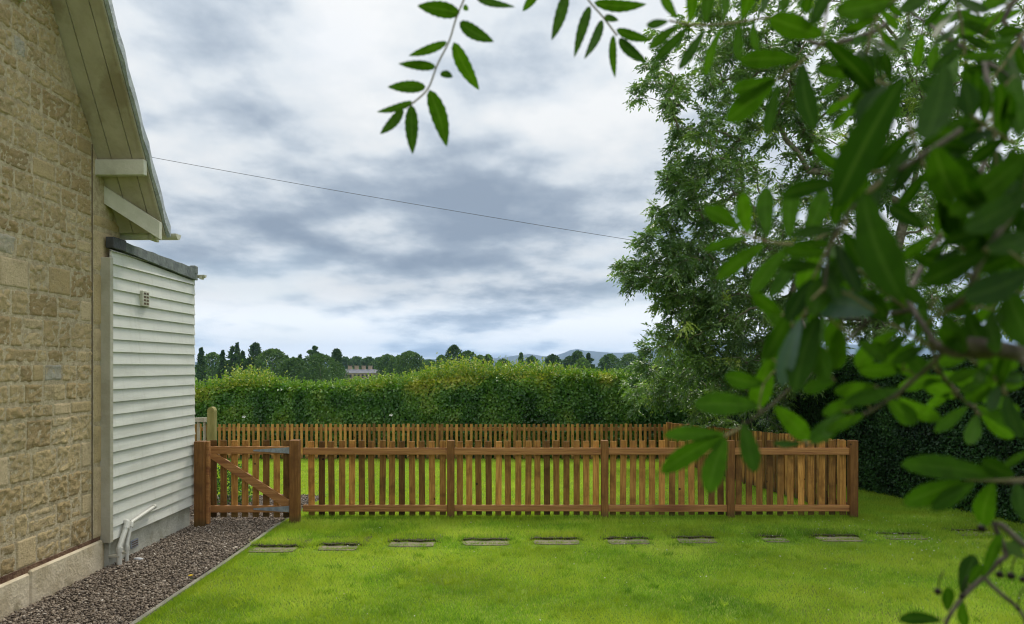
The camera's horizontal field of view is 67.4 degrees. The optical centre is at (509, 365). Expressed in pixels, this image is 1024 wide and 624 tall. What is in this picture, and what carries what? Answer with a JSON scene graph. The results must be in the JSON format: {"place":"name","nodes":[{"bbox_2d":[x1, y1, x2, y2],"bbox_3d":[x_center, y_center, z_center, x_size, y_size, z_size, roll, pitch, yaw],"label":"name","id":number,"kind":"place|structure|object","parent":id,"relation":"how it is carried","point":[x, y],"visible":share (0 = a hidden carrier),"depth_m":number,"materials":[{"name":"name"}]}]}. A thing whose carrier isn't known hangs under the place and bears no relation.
{"place":"outdoors","nodes":[
{"label":"outdoors","id":0,"kind":"place"},
{"bbox_2d":[0,0,180,620],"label":"stone house","id":1,"kind":"structure","parent":0,"point":[79,182],"depth_m":5.75,"materials":[{"name":"stone"}]},
{"bbox_2d":[152,157,730,255],"bbox_3d":[-0.560,-5.093,25.500,28.626,4.199,0.015,0,0,-6],"label":"overhead cable","id":2,"kind":"object","parent":1,"relation":"attached to","point":[398,201],"visible":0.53,"depth_m":25.17,"materials":[{"name":"rubber"}]},
{"bbox_2d":[1,496,325,623],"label":"path","id":3,"kind":"structure","parent":0,"point":[191,517],"depth_m":5.97,"materials":[{"name":"grey gravel"}]},
{"bbox_2d":[0,494,318,623],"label":"gravel","id":4,"kind":"structure","parent":3,"relation":"on","point":[244,536],"depth_m":6.12,"materials":[{"name":"grey gravel"}]},
{"bbox_2d":[217,460,251,504],"bbox_3d":[-3.549,1.484,9.757,0.690,0.599,0.680,0,0,0],"label":"shrub","id":5,"kind":"object","parent":4,"relation":"on","point":[229,488],"visible":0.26,"depth_m":9.70,"materials":[{"name":"green plant"}]},
{"bbox_2d":[194,341,936,366],"bbox_3d":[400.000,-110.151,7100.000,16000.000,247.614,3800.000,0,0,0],"label":"hills","id":6,"kind":"structure","parent":0,"point":[596,356],"depth_m":6612.16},
{"bbox_2d":[112,0,1023,361],"label":"sky","id":7,"kind":"structure","parent":0,"point":[293,91],"materials":[{"name":"grey"}]},
{"bbox_2d":[135,367,1023,623],"bbox_3d":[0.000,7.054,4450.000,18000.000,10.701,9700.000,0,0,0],"label":"ground","id":8,"kind":"structure","parent":0,"point":[522,589],"depth_m":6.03,"materials":[{"name":"green plant"}]},
{"bbox_2d":[100,237,206,566],"bbox_3d":[-4.721,0.337,7.305,2.957,2.826,1.860,0,0,0],"label":"clapboard lean to","id":9,"kind":"object","parent":8,"relation":"on","point":[147,364],"visible":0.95,"depth_m":7.00,"materials":[{"name":"paint"}]},
{"bbox_2d":[194,441,210,527],"bbox_3d":[-3.250,1.272,8.110,0.170,0.955,0.160,0,0,0],"label":"gate post","id":10,"kind":"object","parent":8,"relation":"on","point":[202,483],"visible":0.84,"depth_m":8.03,"materials":[{"name":"brown wood"}]},
{"bbox_2d":[194,347,211,384],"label":"distant tree","id":11,"kind":"object","parent":8,"relation":"on","point":[200,365],"visible":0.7,"depth_m":259.31,"materials":[{"name":"green plant"}]},
{"bbox_2d":[130,522,281,623],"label":"lawn edging","id":12,"kind":"object","parent":8,"relation":"on","point":[162,604],"visible":0.38,"depth_m":5.88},
{"bbox_2d":[195,407,216,440],"bbox_3d":[-5.027,1.250,9.250,2.945,1.500,1.900,0,0,0],"label":"deck balustrade","id":13,"kind":"object","parent":8,"relation":"on","point":[210,419],"visible":0.09,"depth_m":9.26,"materials":[{"name":"beige wood"}]},
{"bbox_2d":[204,352,219,381],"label":"distant tree","id":14,"kind":"object","parent":8,"relation":"on","point":[212,358],"visible":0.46,"depth_m":298.27,"materials":[{"name":"green plant"}]},
{"bbox_2d":[213,360,230,381],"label":"distant tree","id":15,"kind":"object","parent":8,"relation":"on","point":[216,371],"visible":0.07,"depth_m":265.86,"materials":[{"name":"green plant"}]},
{"bbox_2d":[217,350,227,380],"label":"distant tree","id":16,"kind":"object","parent":8,"relation":"on","point":[221,364],"visible":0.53,"depth_m":264.33,"materials":[{"name":"green plant"}]},
{"bbox_2d":[224,345,240,380],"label":"distant tree","id":17,"kind":"object","parent":8,"relation":"on","point":[232,357],"visible":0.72,"depth_m":249.65,"materials":[{"name":"green plant"}]},
{"bbox_2d":[234,342,243,371],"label":"distant tree","id":18,"kind":"object","parent":8,"relation":"on","point":[237,350],"visible":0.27,"depth_m":254.62,"materials":[{"name":"green plant"}]},
{"bbox_2d":[240,350,245,379],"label":"distant tree","id":19,"kind":"object","parent":8,"relation":"on","point":[242,355],"visible":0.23,"depth_m":261.44,"materials":[{"name":"green plant"}]},
{"bbox_2d":[243,356,257,379],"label":"distant tree","id":20,"kind":"object","parent":8,"relation":"on","point":[248,361],"visible":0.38,"depth_m":238.83,"materials":[{"name":"green plant"}]},
{"bbox_2d":[248,342,262,359],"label":"distant tree","id":21,"kind":"object","parent":8,"relation":"on","point":[255,349],"visible":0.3,"depth_m":268.93,"materials":[{"name":"green plant"}]},
{"bbox_2d":[252,348,288,381],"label":"distant tree","id":22,"kind":"object","parent":8,"relation":"on","point":[270,355],"visible":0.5,"depth_m":238.09,"materials":[{"name":"green plant"}]},
{"bbox_2d":[247,547,297,552],"bbox_3d":[-2.222,1.723,7.102,0.504,0.054,0.225,0,0,0],"label":"stepping stone","id":23,"kind":"object","parent":8,"relation":"on","point":[267,550],"visible":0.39,"depth_m":7.08,"materials":[{"name":"grey stone"}]},
{"bbox_2d":[275,356,310,383],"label":"distant tree","id":24,"kind":"object","parent":8,"relation":"on","point":[288,363],"visible":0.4,"depth_m":217.84,"materials":[{"name":"green plant"}]},
{"bbox_2d":[306,346,328,384],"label":"distant tree","id":25,"kind":"object","parent":8,"relation":"on","point":[311,352],"visible":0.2,"depth_m":249.46,"materials":[{"name":"green plant"}]},
{"bbox_2d":[289,353,351,384],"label":"distant tree","id":26,"kind":"object","parent":8,"relation":"on","point":[330,365],"visible":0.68,"depth_m":212.73,"materials":[{"name":"green plant"}]},
{"bbox_2d":[331,348,342,378],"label":"distant tree","id":27,"kind":"object","parent":8,"relation":"on","point":[337,354],"visible":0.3,"depth_m":244.32,"materials":[{"name":"green plant"}]},
{"bbox_2d":[318,545,357,550],"bbox_3d":[-1.596,1.723,7.171,0.370,0.054,0.224,0,0,0],"label":"stepping stone","id":28,"kind":"object","parent":8,"relation":"on","point":[338,546],"visible":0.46,"depth_m":7.12,"materials":[{"name":"grey stone"}]},
{"bbox_2d":[342,356,354,376],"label":"distant tree","id":29,"kind":"object","parent":8,"relation":"on","point":[346,361],"visible":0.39,"depth_m":517.37,"materials":[{"name":"green plant"}]},
{"bbox_2d":[350,356,361,368],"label":"distant tree","id":30,"kind":"object","parent":8,"relation":"on","point":[355,359],"visible":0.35,"depth_m":526.62,"materials":[{"name":"green plant"}]},
{"bbox_2d":[344,366,378,381],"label":"mansion","id":31,"kind":"structure","parent":8,"relation":"on","point":[363,371],"depth_m":400.22,"materials":[{"name":"grey stone"}]},
{"bbox_2d":[357,356,375,368],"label":"distant tree","id":32,"kind":"object","parent":8,"relation":"on","point":[366,361],"visible":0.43,"depth_m":516.23,"materials":[{"name":"green plant"}]},
{"bbox_2d":[368,357,380,368],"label":"distant tree","id":33,"kind":"object","parent":8,"relation":"on","point":[373,362],"visible":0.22,"depth_m":511.40,"materials":[{"name":"green plant"}]},
{"bbox_2d":[374,353,393,377],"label":"distant tree","id":34,"kind":"object","parent":8,"relation":"on","point":[384,360],"visible":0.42,"depth_m":298.11,"materials":[{"name":"green plant"}]},
{"bbox_2d":[386,355,404,378],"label":"distant tree","id":35,"kind":"object","parent":8,"relation":"on","point":[389,366],"visible":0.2,"depth_m":288.23,"materials":[{"name":"green plant"}]},
{"bbox_2d":[195,367,612,380],"bbox_3d":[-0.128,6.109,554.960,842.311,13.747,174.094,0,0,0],"label":"woodland","id":36,"kind":"object","parent":8,"relation":"on","point":[328,372],"visible":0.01,"depth_m":508.03,"materials":[{"name":"green plant"}]},
{"bbox_2d":[392,350,427,379],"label":"distant tree","id":37,"kind":"object","parent":8,"relation":"on","point":[409,359],"visible":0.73,"depth_m":277.35,"materials":[{"name":"green plant"}]},
{"bbox_2d":[388,542,435,546],"bbox_3d":[-0.921,1.723,7.314,0.437,0.054,0.232,0,0,0],"label":"stepping stone","id":38,"kind":"object","parent":8,"relation":"on","point":[406,543],"visible":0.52,"depth_m":7.28,"materials":[{"name":"grey stone"}]},
{"bbox_2d":[422,359,434,371],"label":"distant tree","id":39,"kind":"object","parent":8,"relation":"on","point":[428,362],"visible":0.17,"depth_m":416.98,"materials":[{"name":"green plant"}]},
{"bbox_2d":[194,424,666,459],"bbox_3d":[-1.820,1.821,17.743,10.960,0.958,0.104,0,0,0],"label":"picket fence","id":40,"kind":"object","parent":8,"relation":"on","point":[438,429],"visible":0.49,"depth_m":17.69,"materials":[{"name":"brown wood"}]},
{"bbox_2d":[435,354,447,373],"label":"distant tree","id":41,"kind":"object","parent":8,"relation":"on","point":[441,356],"visible":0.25,"depth_m":318.65,"materials":[{"name":"green plant"}]},
{"bbox_2d":[194,351,699,458],"bbox_3d":[-2.139,0.897,18.714,14.965,2.765,1.649,0,0,0],"label":"hedge","id":42,"kind":"object","parent":8,"relation":"on","point":[492,395],"visible":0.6,"depth_m":18.17,"materials":[{"name":"green plant"}]},
{"bbox_2d":[445,344,462,368],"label":"distant tree","id":43,"kind":"object","parent":8,"relation":"on","point":[454,349],"visible":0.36,"depth_m":258.77,"materials":[{"name":"green plant"}]},
{"bbox_2d":[460,350,479,371],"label":"distant tree","id":44,"kind":"object","parent":8,"relation":"on","point":[467,353],"visible":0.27,"depth_m":298.52,"materials":[{"name":"green plant"}]},
{"bbox_2d":[471,354,487,369],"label":"distant tree","id":45,"kind":"object","parent":8,"relation":"on","point":[481,357],"visible":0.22,"depth_m":328.29,"materials":[{"name":"green plant"}]},
{"bbox_2d":[462,540,508,545],"bbox_3d":[-0.228,1.723,7.373,0.460,0.054,0.232,0,0,0],"label":"stepping stone","id":46,"kind":"object","parent":8,"relation":"on","point":[484,542],"visible":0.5,"depth_m":7.32,"materials":[{"name":"grey stone"}]},
{"bbox_2d":[483,354,494,365],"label":"distant tree","id":47,"kind":"object","parent":8,"relation":"on","point":[486,359],"visible":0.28,"depth_m":329.06,"materials":[{"name":"green plant"}]},
{"bbox_2d":[494,358,512,372],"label":"distant tree","id":48,"kind":"object","parent":8,"relation":"on","point":[502,360],"visible":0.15,"depth_m":348.82,"materials":[{"name":"green plant"}]},
{"bbox_2d":[517,352,524,367],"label":"distant tree","id":49,"kind":"object","parent":8,"relation":"on","point":[521,356],"visible":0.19,"depth_m":339.46,"materials":[{"name":"green plant"}]},
{"bbox_2d":[524,355,537,367],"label":"distant tree","id":50,"kind":"object","parent":8,"relation":"on","point":[529,358],"visible":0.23,"depth_m":338.03,"materials":[{"name":"green plant"}]},
{"bbox_2d":[543,354,561,368],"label":"distant tree","id":51,"kind":"object","parent":8,"relation":"on","point":[552,358],"visible":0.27,"depth_m":318.32,"materials":[{"name":"green plant"}]},
{"bbox_2d":[535,539,578,544],"bbox_3d":[0.453,1.723,7.406,0.444,0.054,0.237,0,0,0],"label":"stepping stone","id":52,"kind":"object","parent":8,"relation":"on","point":[568,542],"visible":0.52,"depth_m":7.36,"materials":[{"name":"grey stone"}]},
{"bbox_2d":[562,355,572,370],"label":"distant tree","id":53,"kind":"object","parent":8,"relation":"on","point":[567,360],"visible":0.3,"depth_m":328.01,"materials":[{"name":"green plant"}]},
{"bbox_2d":[289,440,857,523],"bbox_3d":[0.752,1.276,8.410,6.225,0.947,0.360,0,0,0],"label":"picket fence","id":54,"kind":"object","parent":8,"relation":"on","point":[733,506],"visible":0.89,"depth_m":8.56,"materials":[{"name":"brown wood"}]},
{"bbox_2d":[210,440,288,516],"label":"garden gate","id":55,"kind":"structure","parent":54,"relation":"attached to","point":[266,508],"depth_m":8.30,"materials":[{"name":"wood"}]},
{"bbox_2d":[571,350,584,367],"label":"distant tree","id":56,"kind":"object","parent":8,"relation":"on","point":[577,354],"visible":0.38,"depth_m":318.83,"materials":[{"name":"green plant"}]},
{"bbox_2d":[573,357,589,371],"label":"distant tree","id":57,"kind":"object","parent":8,"relation":"on","point":[579,361],"visible":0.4,"depth_m":288.55,"materials":[{"name":"green plant"}]},
{"bbox_2d":[586,352,594,370],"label":"distant tree","id":58,"kind":"object","parent":8,"relation":"on","point":[588,357],"visible":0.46,"depth_m":299.39,"materials":[{"name":"green plant"}]},
{"bbox_2d":[595,353,622,372],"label":"distant tree","id":59,"kind":"object","parent":8,"relation":"on","point":[611,360],"visible":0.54,"depth_m":317.89,"materials":[{"name":"green plant"}]},
{"bbox_2d":[245,524,989,547],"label":"stepping stones","id":60,"kind":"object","parent":8,"relation":"on","point":[534,538],"depth_m":7.50,"materials":[{"name":"grey stone"}]},
{"bbox_2d":[607,539,649,543],"bbox_3d":[1.149,1.723,7.423,0.408,0.054,0.227,0,0,0],"label":"stepping stone","id":61,"kind":"object","parent":8,"relation":"on","point":[622,540],"visible":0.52,"depth_m":7.40,"materials":[{"name":"grey stone"}]},
{"bbox_2d":[620,353,637,372],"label":"distant tree","id":62,"kind":"object","parent":8,"relation":"on","point":[626,359],"visible":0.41,"depth_m":337.93,"materials":[{"name":"green plant"}]},
{"bbox_2d":[637,350,648,363],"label":"distant tree","id":63,"kind":"object","parent":8,"relation":"on","point":[641,359],"visible":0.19,"depth_m":279.08,"materials":[{"name":"green plant"}]},
{"bbox_2d":[651,357,667,369],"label":"distant tree","id":64,"kind":"object","parent":8,"relation":"on","point":[652,363],"visible":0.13,"depth_m":318.44,"materials":[{"name":"green plant"}]},
{"bbox_2d":[677,538,716,542],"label":"stepping stone","id":65,"kind":"object","parent":8,"relation":"on","point":[701,540],"visible":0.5,"depth_m":7.44,"materials":[{"name":"grey stone"}]},
{"bbox_2d":[377,0,1023,623],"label":"rowan tree","id":66,"kind":"object","parent":8,"relation":"on","point":[985,238],"visible":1,"depth_m":0.55,"materials":[{"name":"green plant"}]},
{"bbox_2d":[666,422,846,511],"bbox_3d":[3.750,1.558,13.210,0.100,1.433,9.062,0,0,-1],"label":"picket fence","id":67,"kind":"object","parent":8,"relation":"on","point":[764,437],"visible":0.4,"depth_m":10.44,"materials":[{"name":"brown wood"}]},
{"bbox_2d":[761,537,788,542],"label":"stepping stone","id":68,"kind":"object","parent":8,"relation":"on","point":[779,538],"visible":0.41,"depth_m":7.46,"materials":[{"name":"grey stone"}]},
{"bbox_2d":[606,0,1023,441],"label":"ash tree","id":69,"kind":"object","parent":8,"relation":"on","point":[702,314],"visible":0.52,"depth_m":11.82,"materials":[{"name":"green plant"}]},
{"bbox_2d":[815,536,862,541],"bbox_3d":[3.229,1.723,7.541,0.423,0.054,0.239,0,0,0],"label":"stepping stone","id":70,"kind":"object","parent":8,"relation":"on","point":[841,540],"visible":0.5,"depth_m":7.48,"materials":[{"name":"grey stone"}]},
{"bbox_2d":[694,354,1023,523],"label":"hedge","id":71,"kind":"object","parent":8,"relation":"on","point":[888,443],"visible":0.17,"depth_m":10.26,"materials":[{"name":"green plant"}]},
{"bbox_2d":[878,535,928,539],"bbox_3d":[3.902,1.723,7.619,0.439,0.054,0.232,0,0,0],"label":"stepping stone","id":72,"kind":"object","parent":8,"relation":"on","point":[905,538],"visible":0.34,"depth_m":7.53,"materials":[{"name":"grey stone"}]},
{"bbox_2d":[955,531,993,535],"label":"stepping stone","id":73,"kind":"object","parent":8,"relation":"on","point":[963,534],"visible":0.2,"depth_m":7.75,"materials":[{"name":"grey stone"}]},
{"bbox_2d":[343,516,1018,620],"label":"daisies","id":74,"kind":"object","parent":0,"point":[780,556],"visible":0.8,"depth_m":7.19,"materials":[{"name":"white plant"}]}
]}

